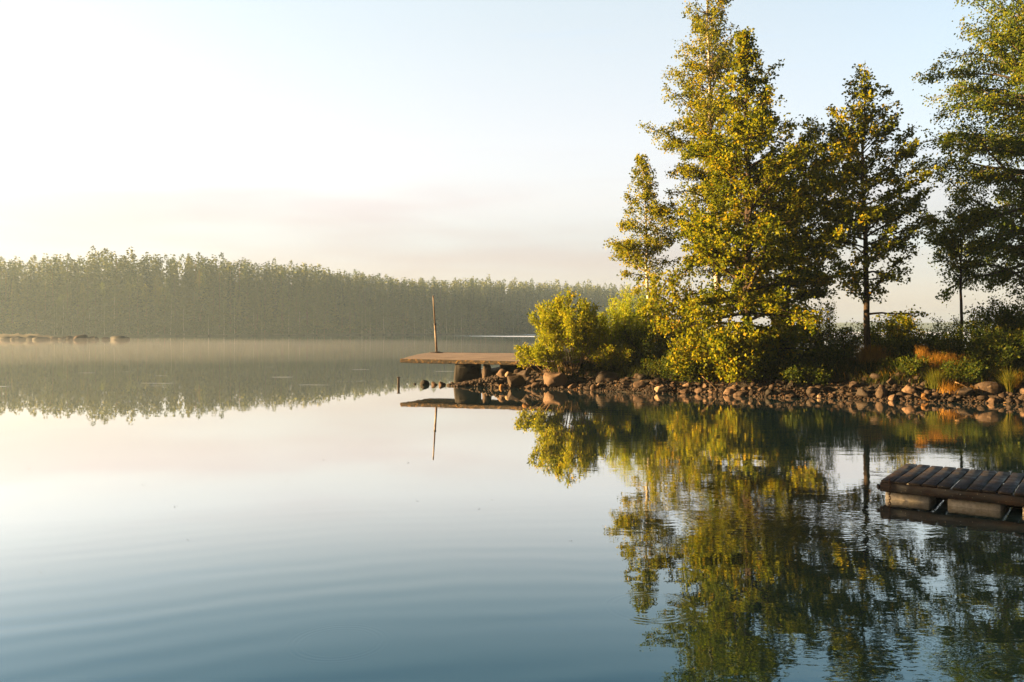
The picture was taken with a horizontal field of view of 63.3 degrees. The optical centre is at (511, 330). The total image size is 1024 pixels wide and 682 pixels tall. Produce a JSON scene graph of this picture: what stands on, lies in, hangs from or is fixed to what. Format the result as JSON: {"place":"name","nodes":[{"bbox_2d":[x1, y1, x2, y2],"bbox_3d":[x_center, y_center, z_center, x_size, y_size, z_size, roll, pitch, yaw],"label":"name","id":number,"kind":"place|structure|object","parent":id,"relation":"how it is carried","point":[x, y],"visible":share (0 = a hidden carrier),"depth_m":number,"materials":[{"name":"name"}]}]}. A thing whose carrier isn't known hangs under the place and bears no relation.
{"place":"outdoors","nodes":[
{"label":"outdoors","id":0,"kind":"place"},
{"bbox_2d":[0,333,54,337],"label":"spit","id":1,"kind":"structure","parent":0,"point":[20,335],"depth_m":208.06,"materials":[{"name":"beige sand"}]},
{"bbox_2d":[3,319,535,336],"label":"terrain","id":2,"kind":"structure","parent":0,"point":[259,334],"depth_m":367.10,"materials":[{"name":"green plant"}]},
{"bbox_2d":[17,273,36,306],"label":"pine tree","id":3,"kind":"object","parent":2,"relation":"on","point":[22,286],"visible":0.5,"depth_m":330.57,"materials":[{"name":"green plant"}]},
{"bbox_2d":[21,266,39,332],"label":"spruce tree","id":4,"kind":"object","parent":2,"relation":"on","point":[38,318],"visible":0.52,"depth_m":325.02,"materials":[{"name":"green plant"}]},
{"bbox_2d":[61,256,76,323],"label":"spruce tree","id":5,"kind":"object","parent":2,"relation":"on","point":[70,275],"visible":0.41,"depth_m":337.87,"materials":[{"name":"green plant"}]},
{"bbox_2d":[105,256,124,320],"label":"spruce tree","id":6,"kind":"object","parent":2,"relation":"on","point":[109,284],"visible":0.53,"depth_m":341.16,"materials":[{"name":"green plant"}]},
{"bbox_2d":[105,286,124,322],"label":"birch tree","id":7,"kind":"object","parent":2,"relation":"on","point":[114,303],"visible":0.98,"depth_m":325.31,"materials":[{"name":"green plant"}]},
{"bbox_2d":[110,279,122,332],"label":"pine tree","id":8,"kind":"object","parent":2,"relation":"on","point":[121,305],"visible":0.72,"depth_m":335.69,"materials":[{"name":"green plant"}]},
{"bbox_2d":[159,269,168,316],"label":"pine tree","id":9,"kind":"object","parent":2,"relation":"on","point":[162,284],"visible":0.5,"depth_m":347.75,"materials":[{"name":"green plant"}]},
{"bbox_2d":[179,300,188,329],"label":"birch tree","id":10,"kind":"object","parent":2,"relation":"on","point":[183,302],"visible":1,"depth_m":329.64,"materials":[{"name":"green plant"}]},
{"bbox_2d":[183,257,208,322],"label":"spruce tree","id":11,"kind":"object","parent":2,"relation":"on","point":[195,277],"visible":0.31,"depth_m":352.67,"materials":[{"name":"green plant"}]},
{"bbox_2d":[191,259,212,330],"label":"spruce tree","id":12,"kind":"object","parent":2,"relation":"on","point":[208,288],"visible":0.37,"depth_m":352.55,"materials":[{"name":"green plant"}]},
{"bbox_2d":[223,267,240,330],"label":"spruce tree","id":13,"kind":"object","parent":2,"relation":"on","point":[230,290],"visible":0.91,"depth_m":349.49,"materials":[{"name":"green plant"}]},
{"bbox_2d":[231,297,238,333],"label":"birch tree","id":14,"kind":"object","parent":2,"relation":"on","point":[235,302],"visible":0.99,"depth_m":347.44,"materials":[{"name":"green plant"}]},
{"bbox_2d":[225,267,245,331],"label":"spruce tree","id":15,"kind":"object","parent":2,"relation":"on","point":[238,295],"visible":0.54,"depth_m":354.82,"materials":[{"name":"green plant"}]},
{"bbox_2d":[232,264,251,325],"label":"spruce tree","id":16,"kind":"object","parent":2,"relation":"on","point":[245,300],"visible":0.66,"depth_m":358.20,"materials":[{"name":"green plant"}]},
{"bbox_2d":[241,263,258,324],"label":"spruce tree","id":17,"kind":"object","parent":2,"relation":"on","point":[248,295],"visible":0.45,"depth_m":367.95,"materials":[{"name":"green plant"}]},
{"bbox_2d":[270,265,282,330],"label":"spruce tree","id":18,"kind":"object","parent":2,"relation":"on","point":[273,292],"visible":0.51,"depth_m":379.96,"materials":[{"name":"green plant"}]},
{"bbox_2d":[287,270,300,329],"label":"spruce tree","id":19,"kind":"object","parent":2,"relation":"on","point":[291,286],"visible":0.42,"depth_m":384.44,"materials":[{"name":"green plant"}]},
{"bbox_2d":[297,268,311,323],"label":"spruce tree","id":20,"kind":"object","parent":2,"relation":"on","point":[305,278],"visible":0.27,"depth_m":392.55,"materials":[{"name":"green plant"}]},
{"bbox_2d":[0,316,609,334],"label":"undergrowth","id":21,"kind":"object","parent":2,"relation":"on","point":[111,326],"visible":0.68,"depth_m":341.48,"materials":[{"name":"green plant"}]},
{"bbox_2d":[0,245,662,323],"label":"forest","id":22,"kind":"object","parent":2,"relation":"on","point":[184,289],"visible":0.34,"depth_m":378.83,"materials":[{"name":"green plant"}]},
{"bbox_2d":[332,275,344,325],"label":"spruce tree","id":23,"kind":"object","parent":2,"relation":"on","point":[337,290],"visible":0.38,"depth_m":409.92,"materials":[{"name":"plant"}]},
{"bbox_2d":[344,273,355,322],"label":"spruce tree","id":24,"kind":"object","parent":2,"relation":"on","point":[347,292],"visible":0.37,"depth_m":416.35,"materials":[{"name":"plant"}]},
{"bbox_2d":[378,302,389,326],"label":"birch tree","id":25,"kind":"object","parent":2,"relation":"on","point":[383,322],"visible":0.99,"depth_m":421.97,"materials":[{"name":"green plant"}]},
{"bbox_2d":[428,290,438,331],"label":"spruce tree","id":26,"kind":"object","parent":2,"relation":"on","point":[430,304],"visible":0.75,"depth_m":459.10,"materials":[{"name":"plant"}]},
{"bbox_2d":[432,285,441,328],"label":"spruce tree","id":27,"kind":"object","parent":2,"relation":"on","point":[437,305],"visible":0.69,"depth_m":464.56,"materials":[{"name":"green plant"}]},
{"bbox_2d":[475,288,486,332],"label":"spruce tree","id":28,"kind":"object","parent":2,"relation":"on","point":[480,315],"visible":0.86,"depth_m":488.11,"materials":[{"name":"green plant"}]},
{"bbox_2d":[481,288,493,328],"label":"spruce tree","id":29,"kind":"object","parent":2,"relation":"on","point":[489,319],"visible":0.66,"depth_m":497.36,"materials":[{"name":"green plant"}]},
{"bbox_2d":[492,287,506,332],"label":"spruce tree","id":30,"kind":"object","parent":2,"relation":"on","point":[502,311],"visible":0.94,"depth_m":497.26,"materials":[{"name":"green plant"}]},
{"bbox_2d":[500,283,506,330],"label":"spruce tree","id":31,"kind":"object","parent":2,"relation":"on","point":[503,298],"visible":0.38,"depth_m":516.06,"materials":[{"name":"plant"}]},
{"bbox_2d":[504,290,513,326],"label":"spruce tree","id":32,"kind":"object","parent":2,"relation":"on","point":[510,301],"visible":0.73,"depth_m":510.09,"materials":[{"name":"plant"}]},
{"bbox_2d":[523,292,530,327],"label":"spruce tree","id":33,"kind":"object","parent":2,"relation":"on","point":[525,321],"visible":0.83,"depth_m":518.21,"materials":[{"name":"plant"}]},
{"bbox_2d":[0,332,1023,681],"bbox_3d":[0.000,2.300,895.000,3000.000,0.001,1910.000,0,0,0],"label":"water","id":34,"kind":"structure","parent":0,"point":[346,508],"depth_m":9.69,"materials":[{"name":"blue liquid"}]},
{"bbox_2d":[73,335,86,339],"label":"rock","id":35,"kind":"object","parent":34,"relation":"in","point":[81,337],"visible":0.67,"depth_m":200.39,"materials":[{"name":"stone"}]},
{"bbox_2d":[110,336,128,339],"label":"rock","id":36,"kind":"object","parent":34,"relation":"in","point":[118,338],"visible":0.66,"depth_m":199.47,"materials":[{"name":"stone"}]},
{"bbox_2d":[876,464,1023,513],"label":"floating dock","id":37,"kind":"object","parent":34,"relation":"on","point":[979,489],"visible":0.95,"depth_m":11.11,"materials":[{"name":"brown wood"}]},
{"bbox_2d":[0,0,1023,325],"label":"sky","id":38,"kind":"structure","parent":0,"point":[448,140],"materials":[{"name":"white"}]},
{"bbox_2d":[481,360,1023,403],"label":"ground","id":39,"kind":"structure","parent":0,"point":[512,368],"depth_m":29.74,"materials":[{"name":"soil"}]},
{"bbox_2d":[451,375,498,386],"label":"gravel","id":40,"kind":"structure","parent":39,"relation":"on","point":[480,381],"depth_m":34.14,"materials":[{"name":"gravel"}]},
{"bbox_2d":[400,352,591,382],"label":"pier","id":41,"kind":"structure","parent":39,"relation":"on","point":[467,366],"depth_m":35.77,"materials":[{"name":"weathered wood"},{"name":"dark wood"},{"name":"stone"}]},
{"bbox_2d":[430,296,442,352],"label":"pole","id":42,"kind":"object","parent":41,"relation":"on","point":[436,349],"visible":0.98,"depth_m":40.56,"materials":[{"name":"metal"}]},
{"bbox_2d":[507,375,525,387],"bbox_3d":[0.133,2.122,33.352,0.763,0.658,0.498,0,0,-34],"label":"boulder","id":43,"kind":"object","parent":39,"relation":"on","point":[514,381],"visible":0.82,"depth_m":33.19,"materials":[{"name":"grey stone"}]},
{"bbox_2d":[516,370,529,377],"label":"boulder","id":44,"kind":"object","parent":39,"relation":"on","point":[524,373],"visible":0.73,"depth_m":33.99,"materials":[{"name":"stone"}]},
{"bbox_2d":[512,339,580,375],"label":"willow bush","id":45,"kind":"object","parent":39,"relation":"on","point":[537,355],"visible":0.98,"depth_m":32.95,"materials":[{"name":"green plant"}]},
{"bbox_2d":[543,372,567,386],"bbox_3d":[1.730,2.018,32.856,0.830,0.729,0.828,0,0,-41],"label":"boulder","id":46,"kind":"object","parent":39,"relation":"on","point":[552,379],"visible":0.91,"depth_m":32.60,"materials":[{"name":"brown stone"}]},
{"bbox_2d":[526,287,603,372],"bbox_3d":[2.163,-0.035,33.557,3.087,3.479,2.931,0,0,25],"label":"willow bush","id":47,"kind":"object","parent":39,"relation":"on","point":[585,320],"visible":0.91,"depth_m":33.14,"materials":[{"name":"green plant"}]},
{"bbox_2d":[536,310,593,375],"bbox_3d":[2.142,0.487,33.458,2.394,2.705,2.099,0,0,0],"label":"willow bush","id":48,"kind":"object","parent":39,"relation":"on","point":[562,331],"visible":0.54,"depth_m":32.99,"materials":[{"name":"green plant"}]},
{"bbox_2d":[565,291,601,365],"bbox_3d":[2.723,-0.034,34.234,1.658,3.183,1.612,0,0,-26],"label":"alder sapling","id":49,"kind":"object","parent":39,"relation":"on","point":[576,306],"visible":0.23,"depth_m":33.95,"materials":[{"name":"green plant"}]},
{"bbox_2d":[576,308,610,364],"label":"willow bush","id":50,"kind":"object","parent":39,"relation":"on","point":[600,331],"visible":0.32,"depth_m":34.20,"materials":[{"name":"green plant"}]},
{"bbox_2d":[595,371,620,382],"bbox_3d":[3.759,1.938,32.420,1.008,0.738,0.856,0,0,0],"label":"boulder","id":51,"kind":"object","parent":39,"relation":"on","point":[605,376],"visible":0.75,"depth_m":32.14,"materials":[{"name":"stone"}]},
{"bbox_2d":[592,306,628,358],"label":"willow bush","id":52,"kind":"object","parent":39,"relation":"on","point":[611,332],"visible":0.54,"depth_m":34.87,"materials":[{"name":"green plant"}]},
{"bbox_2d":[590,343,637,369],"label":"willow bush","id":53,"kind":"object","parent":39,"relation":"on","point":[622,357],"visible":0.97,"depth_m":32.59,"materials":[{"name":"green plant"}]},
{"bbox_2d":[602,282,654,354],"bbox_3d":[5.041,-0.440,35.528,2.958,3.419,3.349,0,0,0],"label":"willow bush","id":54,"kind":"object","parent":39,"relation":"on","point":[628,314],"visible":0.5,"depth_m":35.21,"materials":[{"name":"green plant"}]},
{"bbox_2d":[633,381,645,387],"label":"stone","id":55,"kind":"object","parent":39,"relation":"on","point":[639,384],"visible":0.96,"depth_m":31.08,"materials":[{"name":"stone"}]},
{"bbox_2d":[603,153,685,352],"bbox_3d":[5.424,-3.021,34.298,3.569,8.758,3.111,0,0,0],"label":"birch tree","id":56,"kind":"object","parent":39,"relation":"on","point":[627,248],"visible":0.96,"depth_m":33.98,"materials":[{"name":"green plant"}]},
{"bbox_2d":[612,322,678,363],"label":"shrub","id":57,"kind":"object","parent":39,"relation":"on","point":[644,346],"visible":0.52,"depth_m":33.47,"materials":[{"name":"green plant"}]},
{"bbox_2d":[640,351,680,378],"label":"shrub","id":58,"kind":"object","parent":39,"relation":"on","point":[659,365],"visible":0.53,"depth_m":31.55,"materials":[{"name":"green plant"}]},
{"bbox_2d":[654,386,667,392],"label":"boulder","id":59,"kind":"object","parent":39,"relation":"on","point":[659,389],"visible":0.91,"depth_m":30.35,"materials":[{"name":"stone"}]},
{"bbox_2d":[642,260,706,360],"bbox_3d":[6.509,-0.709,32.963,2.644,4.176,2.469,0,0,27],"label":"alder shrub","id":60,"kind":"object","parent":39,"relation":"on","point":[653,299],"visible":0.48,"depth_m":32.71,"materials":[{"name":"green plant"}]},
{"bbox_2d":[663,358,711,382],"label":"shrub","id":61,"kind":"object","parent":39,"relation":"on","point":[681,378],"visible":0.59,"depth_m":30.98,"materials":[{"name":"green plant"}]},
{"bbox_2d":[646,327,732,357],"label":"shrub","id":62,"kind":"object","parent":39,"relation":"on","point":[666,345],"visible":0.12,"depth_m":32.48,"materials":[{"name":"green plant"}]},
{"bbox_2d":[636,0,772,329],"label":"birch tree","id":63,"kind":"object","parent":39,"relation":"on","point":[705,106],"visible":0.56,"depth_m":34.35,"materials":[{"name":"green plant"}]},
{"bbox_2d":[666,328,744,382],"bbox_3d":[7.029,0.914,30.817,2.778,2.074,2.084,0,0,-14],"label":"alder shrub","id":64,"kind":"object","parent":39,"relation":"on","point":[698,348],"visible":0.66,"depth_m":30.55,"materials":[{"name":"green plant"}]},
{"bbox_2d":[637,26,844,365],"bbox_3d":[8.655,-4.895,31.255,7.668,13.344,8.085,0,0,0],"label":"alder tree","id":65,"kind":"object","parent":39,"relation":"on","point":[714,250],"visible":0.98,"depth_m":30.50,"materials":[{"name":"green plant"}]},
{"bbox_2d":[701,322,782,382],"bbox_3d":[8.273,0.744,30.105,3.016,2.327,2.558,0,0,0],"label":"alder shrub","id":66,"kind":"object","parent":39,"relation":"on","point":[731,364],"visible":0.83,"depth_m":29.68,"materials":[{"name":"green plant"}]},
{"bbox_2d":[482,377,1023,403],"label":"pebbles","id":67,"kind":"object","parent":39,"relation":"on","point":[826,396],"visible":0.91,"depth_m":28.72,"materials":[{"name":"stone"}]},
{"bbox_2d":[500,367,1023,403],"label":"stones","id":68,"kind":"object","parent":39,"relation":"on","point":[1002,395],"visible":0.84,"depth_m":28.57,"materials":[{"name":"stone"}]},
{"bbox_2d":[741,353,795,379],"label":"shrub","id":69,"kind":"object","parent":39,"relation":"on","point":[775,369],"visible":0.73,"depth_m":29.69,"materials":[{"name":"green plant"}]},
{"bbox_2d":[743,322,818,362],"bbox_3d":[9.931,0.441,31.336,2.720,2.020,1.965,0,0,0],"label":"alder shrub","id":70,"kind":"object","parent":39,"relation":"on","point":[793,342],"visible":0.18,"depth_m":30.81,"materials":[{"name":"green plant"}]},
{"bbox_2d":[548,349,1023,386],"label":"grass","id":71,"kind":"structure","parent":39,"relation":"on","point":[843,368],"depth_m":29.62,"materials":[{"name":"green plant"}]},
{"bbox_2d":[776,357,822,384],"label":"shrub","id":72,"kind":"object","parent":39,"relation":"on","point":[796,372],"visible":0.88,"depth_m":29.30,"materials":[{"name":"green plant"}]},
{"bbox_2d":[743,114,874,330],"bbox_3d":[11.836,-3.848,34.144,5.547,10.200,5.012,0,0,0],"label":"alder tree","id":73,"kind":"object","parent":39,"relation":"on","point":[818,281],"visible":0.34,"depth_m":33.31,"materials":[{"name":"green plant"}]},
{"bbox_2d":[783,324,835,356],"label":"shrub","id":74,"kind":"object","parent":39,"relation":"on","point":[815,337],"visible":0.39,"depth_m":32.41,"materials":[{"name":"green plant"}]},
{"bbox_2d":[790,359,839,384],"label":"shrub","id":75,"kind":"object","parent":39,"relation":"on","point":[822,377],"visible":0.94,"depth_m":29.12,"materials":[{"name":"green plant"}]},
{"bbox_2d":[804,300,844,345],"bbox_3d":[12.603,0.027,33.266,1.805,2.635,1.833,0,0,0],"label":"birch sapling","id":76,"kind":"object","parent":39,"relation":"on","point":[830,308],"visible":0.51,"depth_m":33.13,"materials":[{"name":"green plant"}]},
{"bbox_2d":[801,340,858,365],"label":"shrub","id":77,"kind":"object","parent":39,"relation":"on","point":[831,351],"visible":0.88,"depth_m":30.41,"materials":[{"name":"green plant"}]},
{"bbox_2d":[825,318,872,359],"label":"shrub","id":78,"kind":"object","parent":39,"relation":"on","point":[845,343],"visible":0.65,"depth_m":32.15,"materials":[{"name":"green plant"}]},
{"bbox_2d":[856,388,870,397],"bbox_3d":[11.842,2.116,27.817,0.454,0.354,0.515,1,9,-15],"label":"stone","id":79,"kind":"object","parent":39,"relation":"on","point":[861,392],"visible":0.98,"depth_m":27.73,"materials":[{"name":"stone"}]},
{"bbox_2d":[850,344,893,366],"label":"shrub","id":80,"kind":"object","parent":39,"relation":"on","point":[871,355],"visible":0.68,"depth_m":30.16,"materials":[{"name":"green plant"}]},
{"bbox_2d":[805,63,941,351],"bbox_3d":[13.286,-4.335,31.185,4.540,11.330,4.857,0,0,9],"label":"alder tree","id":81,"kind":"object","parent":39,"relation":"on","point":[863,220],"visible":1,"depth_m":30.37,"materials":[{"name":"green plant"}]},
{"bbox_2d":[875,387,886,398],"bbox_3d":[12.277,2.107,27.568,0.397,0.474,0.338,0,0,0],"label":"boulder","id":82,"kind":"object","parent":39,"relation":"on","point":[881,392],"visible":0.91,"depth_m":27.46,"materials":[{"name":"grey stone"}]},
{"bbox_2d":[853,310,928,356],"bbox_3d":[14.325,0.226,31.992,2.536,2.038,3.083,0,0,-32],"label":"shrub","id":83,"kind":"object","parent":39,"relation":"on","point":[893,327],"visible":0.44,"depth_m":31.68,"materials":[{"name":"green plant"}]},
{"bbox_2d":[873,330,923,360],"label":"shrub","id":84,"kind":"object","parent":39,"relation":"on","point":[888,344],"visible":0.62,"depth_m":30.56,"materials":[{"name":"green plant"}]},
{"bbox_2d":[876,353,936,375],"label":"shrub","id":85,"kind":"object","parent":39,"relation":"on","point":[900,361],"visible":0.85,"depth_m":28.50,"materials":[{"name":"green plant"}]},
{"bbox_2d":[792,358,1021,382],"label":"dry grass","id":86,"kind":"structure","parent":39,"relation":"on","point":[908,371],"depth_m":28.82,"materials":[{"name":"brown plant"}]},
{"bbox_2d":[902,385,915,393],"bbox_3d":[13.185,2.047,27.582,0.435,0.490,0.381,0,0,17],"label":"boulder","id":87,"kind":"object","parent":39,"relation":"on","point":[906,389],"visible":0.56,"depth_m":27.44,"materials":[{"name":"stone"}]},
{"bbox_2d":[893,329,946,356],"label":"shrub","id":88,"kind":"object","parent":39,"relation":"on","point":[929,342],"visible":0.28,"depth_m":30.73,"materials":[{"name":"green plant"}]},
{"bbox_2d":[913,344,930,360],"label":"grass tuft","id":89,"kind":"object","parent":39,"relation":"on","point":[923,353],"visible":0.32,"depth_m":29.12,"materials":[{"name":"orange plant"}]},
{"bbox_2d":[920,367,948,388],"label":"grass tuft","id":90,"kind":"object","parent":39,"relation":"on","point":[934,379],"visible":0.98,"depth_m":27.39,"materials":[{"name":"green plant"}]},
{"bbox_2d":[909,350,963,371],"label":"grass tuft","id":91,"kind":"object","parent":39,"relation":"on","point":[938,361],"visible":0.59,"depth_m":28.65,"materials":[{"name":"plant"}]},
{"bbox_2d":[929,315,967,350],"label":"shrub","id":92,"kind":"object","parent":39,"relation":"on","point":[945,329],"visible":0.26,"depth_m":32.98,"materials":[{"name":"green plant"}]},
{"bbox_2d":[937,380,961,393],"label":"grass tuft","id":93,"kind":"object","parent":39,"relation":"on","point":[951,386],"visible":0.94,"depth_m":26.99,"materials":[{"name":"orange plant"}]},
{"bbox_2d":[925,326,987,359],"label":"shrub","id":94,"kind":"object","parent":39,"relation":"on","point":[941,344],"visible":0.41,"depth_m":29.91,"materials":[{"name":"green plant"}]},
{"bbox_2d":[918,178,1000,342],"bbox_3d":[17.236,-2.355,32.383,3.022,7.292,2.757,0,0,0],"label":"young tree","id":95,"kind":"object","parent":39,"relation":"on","point":[947,242],"visible":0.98,"depth_m":32.09,"materials":[{"name":"green plant"}]},
{"bbox_2d":[954,387,973,395],"bbox_3d":[14.563,1.962,26.890,0.688,0.277,0.460,0,0,44],"label":"stone","id":96,"kind":"object","parent":39,"relation":"on","point":[966,391],"visible":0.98,"depth_m":26.71,"materials":[{"name":"stone"}]},
{"bbox_2d":[904,0,1023,307],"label":"birch tree","id":97,"kind":"object","parent":39,"relation":"on","point":[998,146],"visible":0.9,"depth_m":33.09,"materials":[{"name":"green plant"}]},
{"bbox_2d":[936,355,996,382],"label":"shrub","id":98,"kind":"object","parent":39,"relation":"on","point":[968,370],"visible":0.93,"depth_m":27.61,"materials":[{"name":"green plant"}]},
{"bbox_2d":[938,327,1016,360],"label":"shrub","id":99,"kind":"object","parent":39,"relation":"on","point":[983,342],"visible":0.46,"depth_m":29.48,"materials":[{"name":"green plant"}]},
{"bbox_2d":[952,292,1023,350],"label":"shrub","id":100,"kind":"object","parent":39,"relation":"on","point":[986,322],"visible":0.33,"depth_m":30.80,"materials":[{"name":"green plant"}]},
{"bbox_2d":[974,381,1002,395],"bbox_3d":[15.465,2.001,26.919,0.805,0.720,0.684,0,0,0],"label":"boulder","id":101,"kind":"object","parent":39,"relation":"on","point":[992,388],"visible":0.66,"depth_m":26.72,"materials":[{"name":"grey stone"}]},
{"bbox_2d":[957,338,1023,372],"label":"shrub","id":102,"kind":"object","parent":39,"relation":"on","point":[998,358],"visible":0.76,"depth_m":28.35,"materials":[{"name":"green plant"}]},
{"bbox_2d":[979,324,1023,364],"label":"shrub","id":103,"kind":"object","parent":39,"relation":"on","point":[1019,344],"visible":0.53,"depth_m":29.03,"materials":[{"name":"green plant"}]},
{"bbox_2d":[991,290,1023,346],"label":"shrub","id":104,"kind":"object","parent":39,"relation":"on","point":[1000,319],"visible":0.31,"depth_m":30.17,"materials":[{"name":"green plant"}]},
{"bbox_2d":[992,368,1023,392],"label":"grass tuft","id":105,"kind":"object","parent":39,"relation":"on","point":[1010,384],"visible":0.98,"depth_m":26.61,"materials":[{"name":"green plant"}]},
{"bbox_2d":[707,320,996,331],"bbox_3d":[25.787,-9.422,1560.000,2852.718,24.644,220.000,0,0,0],"label":"hills","id":106,"kind":"structure","parent":0,"point":[925,325],"depth_m":1524.71,"materials":[{"name":"green plant"}]},
{"bbox_2d":[913,324,938,345],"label":"shrub","id":107,"kind":"object","parent":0,"point":[928,334],"visible":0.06,"depth_m":32.87,"materials":[{"name":"green plant"}]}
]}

